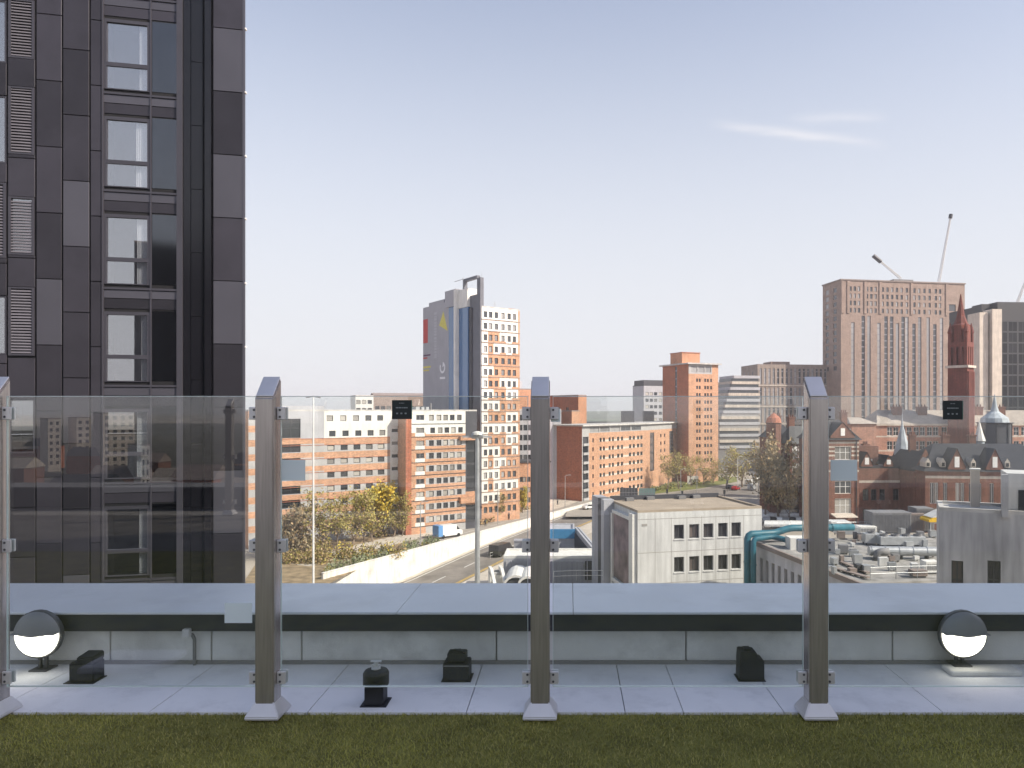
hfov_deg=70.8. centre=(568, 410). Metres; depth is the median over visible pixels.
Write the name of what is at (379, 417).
window
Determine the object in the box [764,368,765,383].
window
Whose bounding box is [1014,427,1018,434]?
window
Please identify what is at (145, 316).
window
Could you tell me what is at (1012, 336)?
window
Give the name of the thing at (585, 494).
window
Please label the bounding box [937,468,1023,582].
rendered building
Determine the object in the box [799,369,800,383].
window
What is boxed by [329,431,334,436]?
window
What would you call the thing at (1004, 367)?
window
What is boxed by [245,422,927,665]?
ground
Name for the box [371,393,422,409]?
warehouse
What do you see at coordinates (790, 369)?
window
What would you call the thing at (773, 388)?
window
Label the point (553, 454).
office block
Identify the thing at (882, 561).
roof vent
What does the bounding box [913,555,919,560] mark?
roof vent
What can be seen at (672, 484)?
shrub
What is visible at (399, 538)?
pavement
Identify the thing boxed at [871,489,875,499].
window
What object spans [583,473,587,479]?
window
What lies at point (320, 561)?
shrub
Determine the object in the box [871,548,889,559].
roof duct
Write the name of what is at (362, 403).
office block
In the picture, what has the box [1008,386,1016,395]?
window
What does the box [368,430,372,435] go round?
window
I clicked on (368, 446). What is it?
window
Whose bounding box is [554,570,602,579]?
railing
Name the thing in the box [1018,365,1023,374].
window
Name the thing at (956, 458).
gable window
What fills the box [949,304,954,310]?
window
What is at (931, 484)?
window
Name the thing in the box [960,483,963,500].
window
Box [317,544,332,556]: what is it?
shrub
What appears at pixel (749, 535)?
roof duct
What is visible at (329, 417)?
window
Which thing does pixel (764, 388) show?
window
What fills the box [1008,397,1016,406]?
window
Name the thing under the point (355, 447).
window
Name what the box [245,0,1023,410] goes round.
sky
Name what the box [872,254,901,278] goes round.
tower crane
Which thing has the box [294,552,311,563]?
shrub
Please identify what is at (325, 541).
shrub
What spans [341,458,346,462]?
window
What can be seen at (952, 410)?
glass sign
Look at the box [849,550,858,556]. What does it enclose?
roof vent
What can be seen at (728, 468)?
tree
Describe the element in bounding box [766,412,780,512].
domed turret
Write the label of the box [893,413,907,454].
spire turret
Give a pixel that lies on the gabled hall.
(905, 460)
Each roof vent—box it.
[830,557,838,564]
[831,566,836,574]
[837,531,844,539]
[838,544,847,553]
[847,567,856,571]
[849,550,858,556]
[852,554,862,563]
[854,563,861,571]
[862,564,870,570]
[878,557,888,566]
[887,555,894,561]
[887,562,895,570]
[891,554,899,561]
[898,528,905,534]
[904,541,913,546]
[910,562,918,567]
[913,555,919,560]
[922,540,927,546]
[928,530,936,537]
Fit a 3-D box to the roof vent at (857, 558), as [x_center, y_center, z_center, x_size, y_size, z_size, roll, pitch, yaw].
[24.811,12.787,61.639,0.706,0.866,0.490,0,0,-4]
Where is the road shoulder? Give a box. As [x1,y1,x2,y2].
[395,514,565,582]
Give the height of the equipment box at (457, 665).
0.171 m
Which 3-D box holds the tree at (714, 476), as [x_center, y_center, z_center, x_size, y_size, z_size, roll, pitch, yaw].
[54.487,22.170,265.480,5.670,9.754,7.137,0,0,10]
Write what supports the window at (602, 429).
in the brick hostel
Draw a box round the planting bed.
[245,533,416,582]
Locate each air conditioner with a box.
[833,523,860,534]
[861,530,879,544]
[876,533,925,545]
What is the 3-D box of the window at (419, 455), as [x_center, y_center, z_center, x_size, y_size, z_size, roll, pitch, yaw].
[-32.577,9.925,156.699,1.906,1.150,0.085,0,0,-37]
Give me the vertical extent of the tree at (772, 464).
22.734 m
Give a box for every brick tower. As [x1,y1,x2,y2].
[659,352,721,481]
[822,279,965,419]
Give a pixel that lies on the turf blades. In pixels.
(293, 730)
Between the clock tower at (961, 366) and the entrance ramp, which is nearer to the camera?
the entrance ramp
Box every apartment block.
[245,406,397,549]
[398,403,476,534]
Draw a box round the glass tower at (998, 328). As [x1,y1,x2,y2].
[949,302,1023,409]
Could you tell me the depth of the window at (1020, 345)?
268.73 m
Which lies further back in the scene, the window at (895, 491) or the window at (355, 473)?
the window at (895, 491)
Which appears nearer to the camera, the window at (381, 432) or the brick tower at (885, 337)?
the window at (381, 432)
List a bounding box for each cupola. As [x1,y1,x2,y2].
[975,394,1013,443]
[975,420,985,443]
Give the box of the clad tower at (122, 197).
[0,0,246,582]
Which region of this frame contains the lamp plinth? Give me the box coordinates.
[942,665,1021,675]
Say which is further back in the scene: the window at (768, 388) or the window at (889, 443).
the window at (768, 388)
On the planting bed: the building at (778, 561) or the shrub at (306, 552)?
the shrub at (306, 552)
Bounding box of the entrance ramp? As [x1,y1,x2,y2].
[488,565,505,582]
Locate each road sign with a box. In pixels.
[620,488,637,495]
[639,488,654,494]
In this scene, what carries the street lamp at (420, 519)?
on the road at (494, 524)
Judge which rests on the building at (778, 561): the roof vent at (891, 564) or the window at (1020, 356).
the roof vent at (891, 564)
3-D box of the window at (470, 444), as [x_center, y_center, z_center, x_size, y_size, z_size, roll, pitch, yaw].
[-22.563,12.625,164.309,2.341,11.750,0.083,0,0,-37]
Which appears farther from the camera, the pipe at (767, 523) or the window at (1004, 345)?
the window at (1004, 345)
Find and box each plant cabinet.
[864,510,910,533]
[908,506,933,531]
[908,511,923,532]
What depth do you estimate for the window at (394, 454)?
157.59 m
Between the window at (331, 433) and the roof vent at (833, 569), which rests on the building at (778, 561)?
the roof vent at (833, 569)
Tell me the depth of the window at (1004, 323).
268.27 m
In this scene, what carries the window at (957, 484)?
in the slate hall
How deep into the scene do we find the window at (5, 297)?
21.46 m
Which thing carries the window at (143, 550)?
in the clad tower at (122, 197)
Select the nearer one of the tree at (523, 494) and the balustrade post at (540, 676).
the balustrade post at (540, 676)
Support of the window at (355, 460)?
in the apartment block at (353, 449)
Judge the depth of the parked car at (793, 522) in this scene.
165.01 m
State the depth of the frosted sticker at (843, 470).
3.54 m
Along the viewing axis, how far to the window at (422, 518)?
156.63 m
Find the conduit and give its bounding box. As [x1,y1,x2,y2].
[182,628,195,665]
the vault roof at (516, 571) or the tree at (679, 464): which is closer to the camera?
the vault roof at (516, 571)
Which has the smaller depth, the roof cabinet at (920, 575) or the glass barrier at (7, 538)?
the glass barrier at (7, 538)
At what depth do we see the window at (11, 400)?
21.57 m
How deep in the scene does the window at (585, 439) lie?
215.19 m
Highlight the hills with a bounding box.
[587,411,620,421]
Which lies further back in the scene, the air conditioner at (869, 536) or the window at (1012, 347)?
the window at (1012, 347)
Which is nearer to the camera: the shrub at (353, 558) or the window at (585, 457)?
the shrub at (353, 558)
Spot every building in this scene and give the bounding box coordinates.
[718,375,759,470]
[756,534,936,582]
[758,413,786,508]
[781,415,803,510]
[797,420,861,523]
[839,410,850,429]
[859,441,899,523]
[864,404,1023,457]
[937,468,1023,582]
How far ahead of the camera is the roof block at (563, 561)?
88.00 m
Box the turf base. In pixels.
[0,715,1023,767]
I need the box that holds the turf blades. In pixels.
[0,709,1023,767]
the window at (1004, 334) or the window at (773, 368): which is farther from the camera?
the window at (773, 368)
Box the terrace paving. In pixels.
[10,664,1023,714]
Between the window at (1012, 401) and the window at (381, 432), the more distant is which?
the window at (1012, 401)
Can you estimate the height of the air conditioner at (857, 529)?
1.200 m
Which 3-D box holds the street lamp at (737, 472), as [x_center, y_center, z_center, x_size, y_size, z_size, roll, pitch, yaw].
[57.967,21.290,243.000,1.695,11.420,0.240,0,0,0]
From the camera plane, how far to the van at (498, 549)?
144.83 m
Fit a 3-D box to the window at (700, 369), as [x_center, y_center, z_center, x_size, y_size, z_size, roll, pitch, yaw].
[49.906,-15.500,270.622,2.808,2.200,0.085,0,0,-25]
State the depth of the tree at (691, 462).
255.25 m
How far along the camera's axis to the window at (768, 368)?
346.15 m
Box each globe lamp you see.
[10,609,64,671]
[937,609,990,666]
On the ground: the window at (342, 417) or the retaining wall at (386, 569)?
the retaining wall at (386, 569)
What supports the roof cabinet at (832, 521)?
on the building at (778, 561)
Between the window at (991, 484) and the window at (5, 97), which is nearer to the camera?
the window at (5, 97)
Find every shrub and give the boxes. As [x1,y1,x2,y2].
[282,548,295,562]
[282,552,296,563]
[285,542,304,557]
[285,549,304,564]
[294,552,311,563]
[302,549,321,564]
[304,546,322,563]
[306,540,332,557]
[311,552,330,563]
[315,548,333,564]
[316,535,332,547]
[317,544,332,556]
[323,566,335,571]
[326,561,343,570]
[329,556,351,567]
[330,545,353,560]
[336,540,354,557]
[337,545,358,559]
[351,553,363,564]
[356,546,374,556]
[357,551,375,558]
[358,541,379,558]
[371,523,384,536]
[373,527,390,536]
[376,549,388,557]
[378,541,394,557]
[379,544,401,557]
[384,538,407,557]
[402,540,415,548]
[404,537,421,548]
[423,538,435,544]
[424,534,439,541]
[650,485,661,491]
[664,482,674,488]
[677,481,687,486]
[692,479,701,484]
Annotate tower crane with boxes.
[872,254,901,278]
[937,214,952,281]
[1016,283,1023,301]
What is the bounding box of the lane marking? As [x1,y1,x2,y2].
[405,516,564,582]
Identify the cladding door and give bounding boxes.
[585,561,591,579]
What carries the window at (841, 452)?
in the civic building at (844, 439)
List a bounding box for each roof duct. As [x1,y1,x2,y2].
[743,524,854,582]
[750,534,784,582]
[867,546,936,558]
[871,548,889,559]
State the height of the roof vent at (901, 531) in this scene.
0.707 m
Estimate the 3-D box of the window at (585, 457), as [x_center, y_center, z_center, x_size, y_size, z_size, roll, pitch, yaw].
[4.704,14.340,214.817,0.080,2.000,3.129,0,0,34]
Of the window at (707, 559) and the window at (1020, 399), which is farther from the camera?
the window at (1020, 399)
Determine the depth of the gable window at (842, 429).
165.32 m
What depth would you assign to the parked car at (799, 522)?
165.06 m
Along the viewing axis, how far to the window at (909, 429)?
205.54 m
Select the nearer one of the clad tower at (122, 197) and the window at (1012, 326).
the clad tower at (122, 197)
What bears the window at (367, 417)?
in the apartment block at (353, 449)
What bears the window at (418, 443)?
in the apartment block at (436, 460)
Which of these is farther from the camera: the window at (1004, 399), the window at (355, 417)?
the window at (1004, 399)
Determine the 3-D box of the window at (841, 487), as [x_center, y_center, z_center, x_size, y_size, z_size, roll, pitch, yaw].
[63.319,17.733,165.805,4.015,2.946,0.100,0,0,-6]
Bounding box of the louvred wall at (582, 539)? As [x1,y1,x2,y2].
[574,527,591,547]
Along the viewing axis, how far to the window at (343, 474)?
150.74 m
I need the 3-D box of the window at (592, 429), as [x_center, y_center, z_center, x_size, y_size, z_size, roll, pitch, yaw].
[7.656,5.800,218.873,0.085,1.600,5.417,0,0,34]
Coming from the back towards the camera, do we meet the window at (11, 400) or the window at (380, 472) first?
the window at (380, 472)
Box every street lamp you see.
[420,501,427,541]
[497,489,500,523]
[737,456,741,489]
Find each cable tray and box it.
[837,567,869,577]
[839,560,869,572]
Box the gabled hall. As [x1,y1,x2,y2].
[891,449,928,510]
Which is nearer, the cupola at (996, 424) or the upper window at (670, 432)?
the cupola at (996, 424)
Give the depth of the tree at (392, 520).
152.35 m
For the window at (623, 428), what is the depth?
234.79 m
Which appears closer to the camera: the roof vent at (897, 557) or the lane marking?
the roof vent at (897, 557)
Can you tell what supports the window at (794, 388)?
in the office tower at (781, 378)
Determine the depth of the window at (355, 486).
152.34 m
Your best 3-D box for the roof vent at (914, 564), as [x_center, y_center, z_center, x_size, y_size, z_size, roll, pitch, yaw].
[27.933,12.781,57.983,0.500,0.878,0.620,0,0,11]
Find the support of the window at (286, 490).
in the apartment block at (353, 449)
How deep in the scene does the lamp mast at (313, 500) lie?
99.90 m
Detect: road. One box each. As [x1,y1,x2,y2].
[402,516,591,583]
[416,500,591,546]
[565,479,759,516]
[670,484,759,496]
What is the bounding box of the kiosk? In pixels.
[550,523,574,547]
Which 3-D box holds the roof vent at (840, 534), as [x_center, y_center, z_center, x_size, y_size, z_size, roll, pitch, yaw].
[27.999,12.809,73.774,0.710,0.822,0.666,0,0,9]
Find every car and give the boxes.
[582,504,591,509]
[731,486,739,490]
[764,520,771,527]
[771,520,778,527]
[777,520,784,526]
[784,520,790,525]
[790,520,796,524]
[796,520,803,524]
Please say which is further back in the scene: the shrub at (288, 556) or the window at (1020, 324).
the window at (1020, 324)
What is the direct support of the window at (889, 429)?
in the civic building at (926, 426)
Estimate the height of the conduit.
0.235 m
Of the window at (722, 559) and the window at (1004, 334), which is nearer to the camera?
the window at (722, 559)
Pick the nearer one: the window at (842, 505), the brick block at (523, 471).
the window at (842, 505)
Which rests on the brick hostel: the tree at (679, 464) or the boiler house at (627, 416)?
the boiler house at (627, 416)
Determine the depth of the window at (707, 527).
75.20 m
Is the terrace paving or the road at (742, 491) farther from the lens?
the road at (742, 491)
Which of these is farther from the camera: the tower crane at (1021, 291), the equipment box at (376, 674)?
the tower crane at (1021, 291)
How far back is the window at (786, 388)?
347.59 m
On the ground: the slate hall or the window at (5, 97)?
the slate hall
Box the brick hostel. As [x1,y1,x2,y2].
[553,421,677,500]
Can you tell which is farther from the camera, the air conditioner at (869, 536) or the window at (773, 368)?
the window at (773, 368)
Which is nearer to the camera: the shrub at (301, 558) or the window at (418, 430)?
the shrub at (301, 558)
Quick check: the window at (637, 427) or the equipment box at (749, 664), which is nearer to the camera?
the equipment box at (749, 664)
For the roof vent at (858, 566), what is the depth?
58.69 m
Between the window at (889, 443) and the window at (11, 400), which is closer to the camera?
the window at (11, 400)
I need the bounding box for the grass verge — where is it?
[655,477,736,493]
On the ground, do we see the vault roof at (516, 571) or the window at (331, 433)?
the vault roof at (516, 571)
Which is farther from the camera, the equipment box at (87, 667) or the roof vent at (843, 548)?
the roof vent at (843, 548)
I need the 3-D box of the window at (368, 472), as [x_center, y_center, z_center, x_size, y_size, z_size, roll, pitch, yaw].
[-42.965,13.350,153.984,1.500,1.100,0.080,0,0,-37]
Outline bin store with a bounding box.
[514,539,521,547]
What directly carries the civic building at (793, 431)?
on the ground
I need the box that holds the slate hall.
[907,432,1023,532]
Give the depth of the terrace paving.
3.83 m
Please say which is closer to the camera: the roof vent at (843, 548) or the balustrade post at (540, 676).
the balustrade post at (540, 676)
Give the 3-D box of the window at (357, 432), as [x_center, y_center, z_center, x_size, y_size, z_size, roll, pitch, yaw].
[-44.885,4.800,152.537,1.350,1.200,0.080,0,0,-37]
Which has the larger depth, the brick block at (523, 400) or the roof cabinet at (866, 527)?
the brick block at (523, 400)
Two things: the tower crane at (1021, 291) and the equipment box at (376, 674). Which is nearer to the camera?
the equipment box at (376, 674)
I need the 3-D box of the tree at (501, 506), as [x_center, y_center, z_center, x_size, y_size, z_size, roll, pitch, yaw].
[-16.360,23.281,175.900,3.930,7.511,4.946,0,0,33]
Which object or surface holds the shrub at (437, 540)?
on the road at (494, 524)
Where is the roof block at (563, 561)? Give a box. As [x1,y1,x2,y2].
[503,548,591,590]
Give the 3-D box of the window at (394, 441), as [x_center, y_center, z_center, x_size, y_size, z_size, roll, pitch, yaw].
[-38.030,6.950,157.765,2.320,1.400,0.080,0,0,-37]
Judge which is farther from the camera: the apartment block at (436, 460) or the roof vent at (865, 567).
the apartment block at (436, 460)
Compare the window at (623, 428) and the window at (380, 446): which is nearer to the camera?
the window at (380, 446)
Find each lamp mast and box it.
[306,397,320,582]
[463,431,491,582]
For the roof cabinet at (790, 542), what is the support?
on the building at (778, 561)
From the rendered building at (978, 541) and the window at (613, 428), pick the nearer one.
the rendered building at (978, 541)
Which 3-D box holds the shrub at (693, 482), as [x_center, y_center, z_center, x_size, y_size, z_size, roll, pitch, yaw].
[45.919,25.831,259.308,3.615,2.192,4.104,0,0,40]
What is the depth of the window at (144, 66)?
22.23 m
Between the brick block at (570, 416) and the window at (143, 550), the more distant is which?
the brick block at (570, 416)
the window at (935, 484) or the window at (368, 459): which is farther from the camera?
the window at (935, 484)
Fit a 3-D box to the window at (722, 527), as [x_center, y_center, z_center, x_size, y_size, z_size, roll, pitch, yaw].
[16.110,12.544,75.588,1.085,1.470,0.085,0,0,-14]
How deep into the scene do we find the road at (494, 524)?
169.76 m
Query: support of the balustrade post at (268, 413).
on the terrace paving
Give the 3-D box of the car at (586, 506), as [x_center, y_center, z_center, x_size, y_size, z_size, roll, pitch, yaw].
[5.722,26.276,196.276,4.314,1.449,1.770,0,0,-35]
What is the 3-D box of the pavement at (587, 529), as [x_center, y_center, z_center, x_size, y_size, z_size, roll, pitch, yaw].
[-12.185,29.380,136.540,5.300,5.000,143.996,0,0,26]
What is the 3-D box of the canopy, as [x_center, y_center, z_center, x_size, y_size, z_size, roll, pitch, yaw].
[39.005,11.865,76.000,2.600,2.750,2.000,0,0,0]
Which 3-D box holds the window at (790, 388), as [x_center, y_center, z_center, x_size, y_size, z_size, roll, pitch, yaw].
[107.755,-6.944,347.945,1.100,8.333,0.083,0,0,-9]
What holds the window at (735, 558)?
in the office block at (682, 538)
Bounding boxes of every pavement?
[282,499,568,565]
[462,522,591,582]
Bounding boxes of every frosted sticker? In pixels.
[225,603,251,622]
[281,460,304,480]
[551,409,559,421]
[831,460,856,480]
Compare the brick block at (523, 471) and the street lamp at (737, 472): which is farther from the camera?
the street lamp at (737, 472)
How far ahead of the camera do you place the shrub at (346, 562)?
122.23 m
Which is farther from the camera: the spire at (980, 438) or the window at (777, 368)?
the window at (777, 368)
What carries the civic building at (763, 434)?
on the ground
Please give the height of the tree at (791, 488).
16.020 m
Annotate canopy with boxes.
[920,509,936,529]
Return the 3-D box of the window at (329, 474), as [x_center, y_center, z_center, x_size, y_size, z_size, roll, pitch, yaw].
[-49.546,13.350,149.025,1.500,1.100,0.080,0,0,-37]
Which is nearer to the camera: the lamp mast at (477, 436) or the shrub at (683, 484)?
the lamp mast at (477, 436)
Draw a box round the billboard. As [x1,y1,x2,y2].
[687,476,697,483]
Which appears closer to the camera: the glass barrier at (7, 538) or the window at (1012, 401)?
the glass barrier at (7, 538)
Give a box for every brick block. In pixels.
[520,381,530,408]
[520,459,550,506]
[550,395,586,423]
[561,410,579,423]
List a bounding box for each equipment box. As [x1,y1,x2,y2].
[63,650,106,683]
[360,660,391,707]
[441,648,473,681]
[734,646,765,681]
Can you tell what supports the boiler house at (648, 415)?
on the brick hostel
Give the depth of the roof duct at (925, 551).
63.62 m
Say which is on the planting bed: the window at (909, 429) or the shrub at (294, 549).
the shrub at (294, 549)
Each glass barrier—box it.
[6,396,255,686]
[281,396,527,686]
[553,396,802,686]
[828,396,1023,686]
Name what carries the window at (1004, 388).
in the glass tower at (998, 328)
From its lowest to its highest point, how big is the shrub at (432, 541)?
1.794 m
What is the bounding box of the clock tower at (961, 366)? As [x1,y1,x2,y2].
[945,294,975,442]
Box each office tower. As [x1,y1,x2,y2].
[633,380,662,421]
[741,362,826,464]
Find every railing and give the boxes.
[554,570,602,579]
[870,565,936,579]
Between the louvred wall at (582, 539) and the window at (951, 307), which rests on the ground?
the louvred wall at (582, 539)
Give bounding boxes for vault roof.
[504,565,524,582]
[518,566,530,582]
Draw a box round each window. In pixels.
[0,0,6,62]
[0,96,6,162]
[0,296,6,354]
[10,399,34,452]
[104,18,149,92]
[104,116,149,188]
[104,213,149,284]
[104,311,149,381]
[104,409,149,478]
[104,505,149,576]
[282,419,299,437]
[282,444,299,452]
[282,486,299,494]
[282,500,299,508]
[327,415,332,420]
[327,445,333,450]
[327,459,333,463]
[327,472,333,477]
[327,486,333,490]
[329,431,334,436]
[340,415,345,420]
[341,445,346,449]
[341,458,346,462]
[341,471,346,476]
[342,430,347,435]
[353,415,358,420]
[353,444,359,449]
[353,458,359,462]
[353,471,359,475]
[353,484,359,488]
[355,430,360,435]
[365,415,370,420]
[366,444,371,448]
[366,457,371,461]
[366,470,371,474]
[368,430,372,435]
[377,415,382,420]
[378,444,383,448]
[378,457,383,461]
[378,469,383,474]
[379,430,384,434]
[392,426,397,432]
[392,439,397,444]
[392,452,397,457]
[392,464,397,470]
[392,477,397,483]
[416,415,423,419]
[416,428,423,432]
[416,440,423,445]
[416,453,423,458]
[416,466,423,471]
[416,479,423,483]
[416,492,423,496]
[416,504,423,509]
[416,517,423,522]
[443,452,447,457]
[466,440,474,491]
[466,504,474,521]
[583,437,587,443]
[583,446,587,452]
[583,455,587,461]
[583,464,587,470]
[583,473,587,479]
[583,482,587,488]
[583,491,587,497]
[590,427,598,431]
[600,426,608,431]
[611,426,619,430]
[621,426,629,430]
[631,425,640,429]
[650,431,672,470]
[674,525,682,538]
[674,557,682,571]
[675,367,676,421]
[689,524,697,537]
[689,556,697,570]
[691,366,696,371]
[698,366,703,371]
[704,523,711,536]
[704,555,711,569]
[705,367,710,372]
[718,523,726,536]
[718,555,726,568]
[731,522,739,535]
[731,554,739,568]
[760,368,761,383]
[760,387,761,404]
[760,408,761,422]
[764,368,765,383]
[764,388,765,404]
[764,408,765,422]
[768,368,769,383]
[768,388,769,404]
[773,368,774,383]
[773,388,774,404]
[777,368,778,383]
[777,388,778,404]
[781,368,782,383]
[781,388,782,404]
[786,369,787,383]
[786,388,787,404]
[790,369,791,383]
[790,388,791,404]
[794,369,795,383]
[794,388,795,404]
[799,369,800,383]
[799,388,800,404]
[824,369,825,384]
[826,288,836,370]
[835,446,850,459]
[835,481,850,493]
[835,498,850,512]
[841,428,844,435]
[863,489,867,499]
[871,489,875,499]
[879,489,884,499]
[887,427,891,435]
[887,441,891,449]
[893,427,897,435]
[893,489,897,499]
[907,427,911,434]
[914,427,918,435]
[920,427,924,435]
[920,441,924,449]
[927,427,931,435]
[930,483,933,502]
[933,427,937,435]
[934,483,937,502]
[943,483,946,500]
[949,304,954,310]
[951,560,962,582]
[955,457,958,466]
[956,483,958,500]
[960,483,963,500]
[987,560,999,582]
[990,483,992,502]
[993,457,996,467]
[1002,321,1006,330]
[1002,332,1006,341]
[1002,343,1006,352]
[1002,354,1006,363]
[1002,365,1006,374]
[1002,376,1006,384]
[1002,386,1006,395]
[1002,397,1006,406]
[1008,321,1016,330]
[1008,332,1016,341]
[1008,343,1016,352]
[1008,354,1016,363]
[1008,365,1016,374]
[1008,376,1016,384]
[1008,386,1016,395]
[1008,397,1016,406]
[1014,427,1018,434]
[1018,322,1023,330]
[1018,332,1023,341]
[1018,343,1023,352]
[1018,354,1023,363]
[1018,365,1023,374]
[1018,376,1023,384]
[1018,386,1023,395]
[1018,397,1023,406]
[1018,490,1023,510]
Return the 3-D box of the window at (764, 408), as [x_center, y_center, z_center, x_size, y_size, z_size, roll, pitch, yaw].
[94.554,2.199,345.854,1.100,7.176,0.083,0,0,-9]
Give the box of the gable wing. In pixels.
[839,417,877,445]
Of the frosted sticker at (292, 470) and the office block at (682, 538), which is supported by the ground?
the office block at (682, 538)
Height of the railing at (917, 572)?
1.026 m
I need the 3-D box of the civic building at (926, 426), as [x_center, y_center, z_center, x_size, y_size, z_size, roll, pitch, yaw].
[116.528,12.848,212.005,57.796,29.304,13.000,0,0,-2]
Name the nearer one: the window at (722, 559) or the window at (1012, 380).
the window at (722, 559)
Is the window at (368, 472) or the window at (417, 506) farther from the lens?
the window at (417, 506)
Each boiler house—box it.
[621,411,633,421]
[643,411,653,421]
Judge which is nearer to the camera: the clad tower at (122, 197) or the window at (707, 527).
the clad tower at (122, 197)
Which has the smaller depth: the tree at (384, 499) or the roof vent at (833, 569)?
the roof vent at (833, 569)
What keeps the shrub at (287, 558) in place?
on the planting bed
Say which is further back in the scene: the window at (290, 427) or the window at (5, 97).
the window at (290, 427)
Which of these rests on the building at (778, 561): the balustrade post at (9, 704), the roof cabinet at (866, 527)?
the roof cabinet at (866, 527)
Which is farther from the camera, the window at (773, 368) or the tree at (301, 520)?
the window at (773, 368)
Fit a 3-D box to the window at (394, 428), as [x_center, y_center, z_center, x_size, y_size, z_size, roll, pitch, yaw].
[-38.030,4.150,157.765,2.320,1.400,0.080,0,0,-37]
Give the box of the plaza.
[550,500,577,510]
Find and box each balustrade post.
[0,377,22,718]
[244,377,290,720]
[522,377,558,720]
[794,377,838,720]
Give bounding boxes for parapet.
[10,583,1023,663]
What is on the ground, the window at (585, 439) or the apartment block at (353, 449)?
the apartment block at (353, 449)
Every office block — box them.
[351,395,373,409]
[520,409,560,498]
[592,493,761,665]
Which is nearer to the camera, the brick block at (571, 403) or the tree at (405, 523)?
the tree at (405, 523)
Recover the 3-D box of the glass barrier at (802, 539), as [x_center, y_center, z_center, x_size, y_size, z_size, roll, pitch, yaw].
[0.540,0.648,3.553,1.241,1.441,0.012,0,0,0]
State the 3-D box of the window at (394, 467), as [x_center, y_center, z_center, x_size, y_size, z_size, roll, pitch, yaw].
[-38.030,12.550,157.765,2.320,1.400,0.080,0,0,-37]
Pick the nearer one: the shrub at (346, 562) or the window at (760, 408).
the shrub at (346, 562)
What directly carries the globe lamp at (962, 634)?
on the lamp plinth
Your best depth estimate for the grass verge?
257.26 m
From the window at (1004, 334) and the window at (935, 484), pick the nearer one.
the window at (935, 484)
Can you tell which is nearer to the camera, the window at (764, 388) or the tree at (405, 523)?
the tree at (405, 523)
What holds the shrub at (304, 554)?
on the planting bed
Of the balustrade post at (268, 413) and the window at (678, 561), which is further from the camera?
the window at (678, 561)
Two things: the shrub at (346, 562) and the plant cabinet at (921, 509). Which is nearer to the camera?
the plant cabinet at (921, 509)
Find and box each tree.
[282,496,322,555]
[282,507,304,561]
[297,487,346,548]
[322,491,362,549]
[342,484,379,544]
[350,484,379,541]
[353,496,389,541]
[367,478,398,534]
[386,487,415,536]
[395,502,412,535]
[495,492,507,514]
[520,485,528,512]
[656,453,677,488]
[667,447,691,488]
[679,454,702,485]
[693,452,715,483]
[709,458,721,482]
[714,447,742,484]
[722,445,755,486]
[742,435,789,514]
[749,429,803,516]
[772,459,803,517]
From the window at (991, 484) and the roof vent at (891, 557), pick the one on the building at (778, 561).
the roof vent at (891, 557)
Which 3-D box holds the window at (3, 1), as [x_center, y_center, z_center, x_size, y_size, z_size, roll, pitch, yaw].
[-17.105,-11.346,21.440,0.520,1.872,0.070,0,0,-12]
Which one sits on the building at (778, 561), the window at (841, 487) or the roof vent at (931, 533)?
the roof vent at (931, 533)
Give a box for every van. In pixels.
[433,523,462,538]
[489,542,513,556]
[747,483,755,490]
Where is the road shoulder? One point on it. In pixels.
(430, 568)
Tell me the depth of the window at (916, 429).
205.59 m
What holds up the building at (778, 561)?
on the ground
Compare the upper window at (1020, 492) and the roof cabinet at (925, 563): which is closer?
the upper window at (1020, 492)
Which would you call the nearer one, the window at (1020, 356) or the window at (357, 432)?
the window at (357, 432)
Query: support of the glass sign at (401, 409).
attached to the glass barrier at (527, 539)
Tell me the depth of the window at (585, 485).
215.19 m
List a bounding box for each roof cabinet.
[785,535,803,549]
[829,520,850,531]
[854,524,876,531]
[908,568,927,577]
[920,559,936,573]
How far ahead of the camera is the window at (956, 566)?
44.73 m
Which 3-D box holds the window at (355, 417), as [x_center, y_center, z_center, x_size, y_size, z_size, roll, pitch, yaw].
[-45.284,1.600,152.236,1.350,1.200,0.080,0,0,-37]
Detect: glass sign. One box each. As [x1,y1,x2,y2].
[392,400,411,418]
[943,401,962,419]
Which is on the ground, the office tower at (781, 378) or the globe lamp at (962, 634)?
the office tower at (781, 378)
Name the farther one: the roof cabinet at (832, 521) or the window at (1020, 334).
the window at (1020, 334)
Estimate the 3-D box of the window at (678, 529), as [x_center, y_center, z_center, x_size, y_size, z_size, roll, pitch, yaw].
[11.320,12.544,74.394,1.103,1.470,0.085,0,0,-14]
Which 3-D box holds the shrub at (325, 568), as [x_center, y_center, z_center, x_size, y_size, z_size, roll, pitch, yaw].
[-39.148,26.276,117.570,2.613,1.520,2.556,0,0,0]
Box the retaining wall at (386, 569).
[322,502,591,582]
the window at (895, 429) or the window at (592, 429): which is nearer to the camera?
the window at (895, 429)
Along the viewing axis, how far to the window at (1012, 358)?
268.47 m

